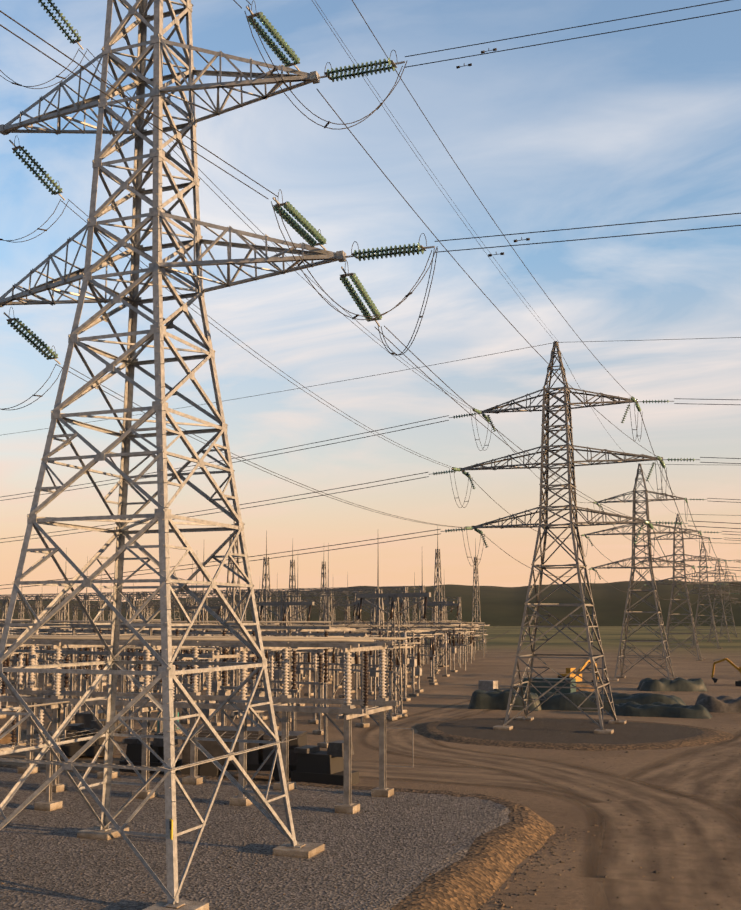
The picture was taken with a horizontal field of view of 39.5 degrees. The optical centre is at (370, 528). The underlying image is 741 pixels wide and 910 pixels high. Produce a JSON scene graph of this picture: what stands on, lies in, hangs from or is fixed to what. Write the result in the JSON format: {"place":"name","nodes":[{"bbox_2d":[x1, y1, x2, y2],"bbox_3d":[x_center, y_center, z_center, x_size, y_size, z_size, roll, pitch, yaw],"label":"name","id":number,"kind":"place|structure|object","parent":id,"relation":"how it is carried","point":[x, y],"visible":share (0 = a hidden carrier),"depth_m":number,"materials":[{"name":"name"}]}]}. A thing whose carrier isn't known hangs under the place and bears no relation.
{"place":"outdoors","nodes":[
{"label":"outdoors","id":0,"kind":"place"},
{"bbox_2d":[0,626,740,909],"bbox_3d":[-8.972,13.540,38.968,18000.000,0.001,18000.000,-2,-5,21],"label":"ground","id":1,"kind":"structure","parent":0,"point":[496,662],"depth_m":108.80,"materials":[{"name":"brown soil"}]},
{"bbox_2d":[75,710,126,739],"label":"transformer","id":2,"kind":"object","parent":1,"relation":"on","point":[86,718],"visible":0.25,"depth_m":84.51,"materials":[{"name":"grey metal"}]},
{"bbox_2d":[159,568,184,620],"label":"pylon","id":3,"kind":"object","parent":1,"relation":"on","point":[174,611],"visible":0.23,"depth_m":453.94,"materials":[{"name":"metal"}]},
{"bbox_2d":[0,0,345,908],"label":"pylon","id":4,"kind":"object","parent":1,"relation":"on","point":[158,270],"visible":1,"depth_m":40.28,"materials":[{"name":"metal"}]},
{"bbox_2d":[1,83,298,801],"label":"pylon hardware","id":5,"kind":"object","parent":4,"relation":"attached to","point":[95,764],"visible":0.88,"depth_m":37.77,"materials":[{"name":"grey metal"}]},
{"bbox_2d":[169,819,172,839],"bbox_3d":[-6.545,9.818,33.711,0.500,0.620,0.051,-11,-12,65],"label":"pylon sign","id":6,"kind":"object","parent":4,"relation":"attached to","point":[171,827],"visible":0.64,"depth_m":33.53,"materials":[{"name":"yellow metal"}]},
{"bbox_2d":[0,665,457,759],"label":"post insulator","id":7,"kind":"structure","parent":1,"relation":"on","point":[321,732],"depth_m":126.32,"materials":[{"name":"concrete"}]},
{"bbox_2d":[59,719,358,785],"bbox_3d":[-17.043,14.917,71.344,37.247,2.500,7.671,-2,-6,25],"label":"yard plant","id":8,"kind":"object","parent":7,"relation":"on","point":[315,764],"visible":0.69,"depth_m":63.00,"materials":[{"name":"grey metal"}]},
{"bbox_2d":[0,622,489,742],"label":"substation support structures","id":9,"kind":"object","parent":7,"relation":"on","point":[218,687],"visible":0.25,"depth_m":111.17,"materials":[{"name":"grey metal"}]},
{"bbox_2d":[6,597,474,694],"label":"substation insulators","id":10,"kind":"object","parent":9,"relation":"on","point":[321,657],"visible":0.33,"depth_m":108.56,"materials":[{"name":"grey ceramic"}]},
{"bbox_2d":[0,619,486,649],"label":"substation busbars","id":11,"kind":"object","parent":10,"relation":"on","point":[156,621],"visible":0.38,"depth_m":136.37,"materials":[{"name":"silver metal"}]},
{"bbox_2d":[0,521,481,714],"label":"substation gantries","id":12,"kind":"object","parent":1,"relation":"on","point":[287,605],"visible":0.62,"depth_m":207.59,"materials":[{"name":"grey metal"}]},
{"bbox_2d":[0,590,508,640],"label":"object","id":13,"kind":"structure","parent":12,"relation":"attached to","point":[79,611],"depth_m":210.29,"materials":[{"name":"grey metal"}]},
{"bbox_2d":[181,726,306,781],"bbox_3d":[-7.816,14.280,65.363,7.800,3.113,2.784,-1,-5,9],"label":"transformer","id":14,"kind":"object","parent":1,"relation":"on","point":[256,759],"visible":0.42,"depth_m":64.24,"materials":[{"name":"grey metal"}]},
{"bbox_2d":[0,764,555,909],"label":"gravel pad","id":15,"kind":"object","parent":1,"relation":"on","point":[474,868],"visible":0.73,"depth_m":42.48,"materials":[{"name":"grey gravel"}]},
{"bbox_2d":[77,825,324,909],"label":"concrete footings","id":16,"kind":"object","parent":15,"relation":"on","point":[308,850],"visible":0.56,"depth_m":41.20,"materials":[{"name":"grey concrete"}]},
{"bbox_2d":[17,766,393,813],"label":"concrete footings","id":17,"kind":"object","parent":15,"relation":"on","point":[233,801],"visible":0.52,"depth_m":54.70,"materials":[{"name":"concrete"}]},
{"bbox_2d":[0,639,412,805],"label":"steel support frame","id":18,"kind":"object","parent":15,"relation":"on","point":[347,712],"visible":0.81,"depth_m":55.41,"materials":[{"name":"grey metal"}]},
{"bbox_2d":[1,645,385,745],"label":"insulators","id":19,"kind":"object","parent":18,"relation":"on","point":[347,677],"visible":0.67,"depth_m":55.56,"materials":[{"name":"grey ceramic"}]},
{"bbox_2d":[0,635,406,708],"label":"substation busbars","id":20,"kind":"object","parent":18,"relation":"attached to","point":[265,638],"visible":0.67,"depth_m":56.61,"materials":[{"name":"silver metal"}]},
{"bbox_2d":[157,678,497,732],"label":"substation cabinets","id":21,"kind":"object","parent":1,"relation":"on","point":[487,685],"visible":0.24,"depth_m":128.84,"materials":[{"name":"metal"}]},
{"bbox_2d":[1,727,740,909],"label":"loose stones","id":22,"kind":"object","parent":1,"relation":"on","point":[534,894],"visible":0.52,"depth_m":42.83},
{"bbox_2d":[468,689,541,710],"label":"tarped heap","id":23,"kind":"object","parent":1,"relation":"on","point":[495,699],"visible":0.79,"depth_m":114.62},
{"bbox_2d":[523,677,575,695],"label":"site containers","id":24,"kind":"object","parent":1,"relation":"on","point":[553,690],"visible":0.43,"depth_m":128.59,"materials":[{"name":"metal"}]},
{"bbox_2d":[509,677,594,691],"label":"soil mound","id":25,"kind":"object","parent":1,"relation":"on","point":[577,685],"visible":0.17,"depth_m":143.62,"materials":[{"name":"brown soil"}]},
{"bbox_2d":[414,717,733,750],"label":"gravel island","id":26,"kind":"structure","parent":1,"relation":"on","point":[560,733],"depth_m":88.08,"materials":[{"name":"grey gravel"}]},
{"bbox_2d":[558,659,598,684],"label":"excavator","id":27,"kind":"object","parent":1,"relation":"on","point":[572,675],"visible":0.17,"depth_m":150.71,"materials":[{"name":"yellow paint"}]},
{"bbox_2d":[493,641,731,733],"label":"concrete footings","id":28,"kind":"object","parent":1,"relation":"on","point":[523,718],"visible":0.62,"depth_m":96.94,"materials":[{"name":"concrete"}]},
{"bbox_2d":[460,341,662,728],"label":"pylon","id":29,"kind":"object","parent":28,"relation":"on","point":[570,467],"visible":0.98,"depth_m":96.47,"materials":[{"name":"grey metal"}]},
{"bbox_2d":[3,6,733,593],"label":"insulator fittings","id":30,"kind":"object","parent":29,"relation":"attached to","point":[345,274],"visible":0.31,"depth_m":38.69,"materials":[{"name":"metal"}]},
{"bbox_2d":[7,0,739,594],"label":"insulator strings","id":31,"kind":"object","parent":30,"relation":"attached to","point":[305,224],"visible":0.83,"depth_m":38.82,"materials":[{"name":"green glass"}]},
{"bbox_2d":[0,0,740,606],"bbox_3d":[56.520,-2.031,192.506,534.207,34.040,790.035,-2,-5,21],"label":"conductors","id":32,"kind":"object","parent":29,"relation":"attached to","point":[694,574],"visible":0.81,"depth_m":54.28,"materials":[{"name":"grey"}]},
{"bbox_2d":[584,463,697,679],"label":"pylon","id":33,"kind":"object","parent":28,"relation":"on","point":[635,501],"visible":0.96,"depth_m":172.21,"materials":[{"name":"grey metal"}]},
{"bbox_2d":[639,514,719,658],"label":"pylon","id":34,"kind":"object","parent":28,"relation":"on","point":[673,578],"visible":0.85,"depth_m":254.86,"materials":[{"name":"grey metal"}]},
{"bbox_2d":[676,542,730,647],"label":"pylon","id":35,"kind":"object","parent":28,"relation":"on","point":[709,604],"visible":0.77,"depth_m":350.34,"materials":[{"name":"grey metal"}]},
{"bbox_2d":[695,559,740,640],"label":"pylon","id":36,"kind":"object","parent":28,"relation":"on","point":[720,582],"visible":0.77,"depth_m":452.96,"materials":[{"name":"grey metal"}]},
{"bbox_2d":[709,572,739,636],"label":"pylon","id":37,"kind":"object","parent":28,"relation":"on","point":[731,616],"visible":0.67,"depth_m":560.01,"materials":[{"name":"grey metal"}]},
{"bbox_2d":[538,691,686,711],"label":"tarped heap","id":38,"kind":"object","parent":1,"relation":"on","point":[557,702],"visible":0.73,"depth_m":112.88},
{"bbox_2d":[607,702,711,718],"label":"tarped heap","id":39,"kind":"object","parent":1,"relation":"on","point":[661,709],"visible":0.94,"depth_m":106.14,"materials":[{"name":"fabric"}]},
{"bbox_2d":[636,677,706,691],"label":"tarped heap","id":40,"kind":"object","parent":1,"relation":"on","point":[678,684],"visible":1,"depth_m":143.60,"materials":[{"name":"fabric"}]},
{"bbox_2d":[695,693,740,712],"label":"tarped heap","id":41,"kind":"object","parent":1,"relation":"on","point":[723,704],"visible":0.88,"depth_m":111.36,"materials":[{"name":"grey fabric"}]},
{"bbox_2d":[711,657,740,685],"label":"excavator","id":42,"kind":"object","parent":1,"relation":"on","point":[738,683],"visible":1,"depth_m":156.68,"materials":[{"name":"yellow paint"}]},
{"bbox_2d":[0,744,740,885],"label":"road","id":43,"kind":"structure","parent":0,"point":[703,847],"depth_m":49.70,"materials":[{"name":"brown soil"}]},
{"bbox_2d":[0,732,15,743],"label":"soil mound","id":44,"kind":"object","parent":43,"relation":"on","point":[7,738],"visible":0.33,"depth_m":83.76,"materials":[{"name":"brown soil"}]},
{"bbox_2d":[0,580,740,625],"bbox_3d":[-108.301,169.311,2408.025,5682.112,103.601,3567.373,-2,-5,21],"label":"hills","id":45,"kind":"structure","parent":0,"point":[502,606],"depth_m":1511.45,"materials":[{"name":"green plant"}]},
{"bbox_2d":[0,0,740,601],"label":"sky","id":46,"kind":"structure","parent":0,"point":[643,124],"materials":[{"name":"blue"}]},
{"bbox_2d":[356,690,686,802],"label":"road","id":47,"kind":"structure","parent":0,"point":[562,776],"depth_m":71.95,"materials":[{"name":"brown soil"}]},
{"bbox_2d":[580,732,740,909],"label":"road","id":48,"kind":"structure","parent":0,"point":[641,894],"depth_m":56.43,"materials":[{"name":"brown soil"}]}
]}

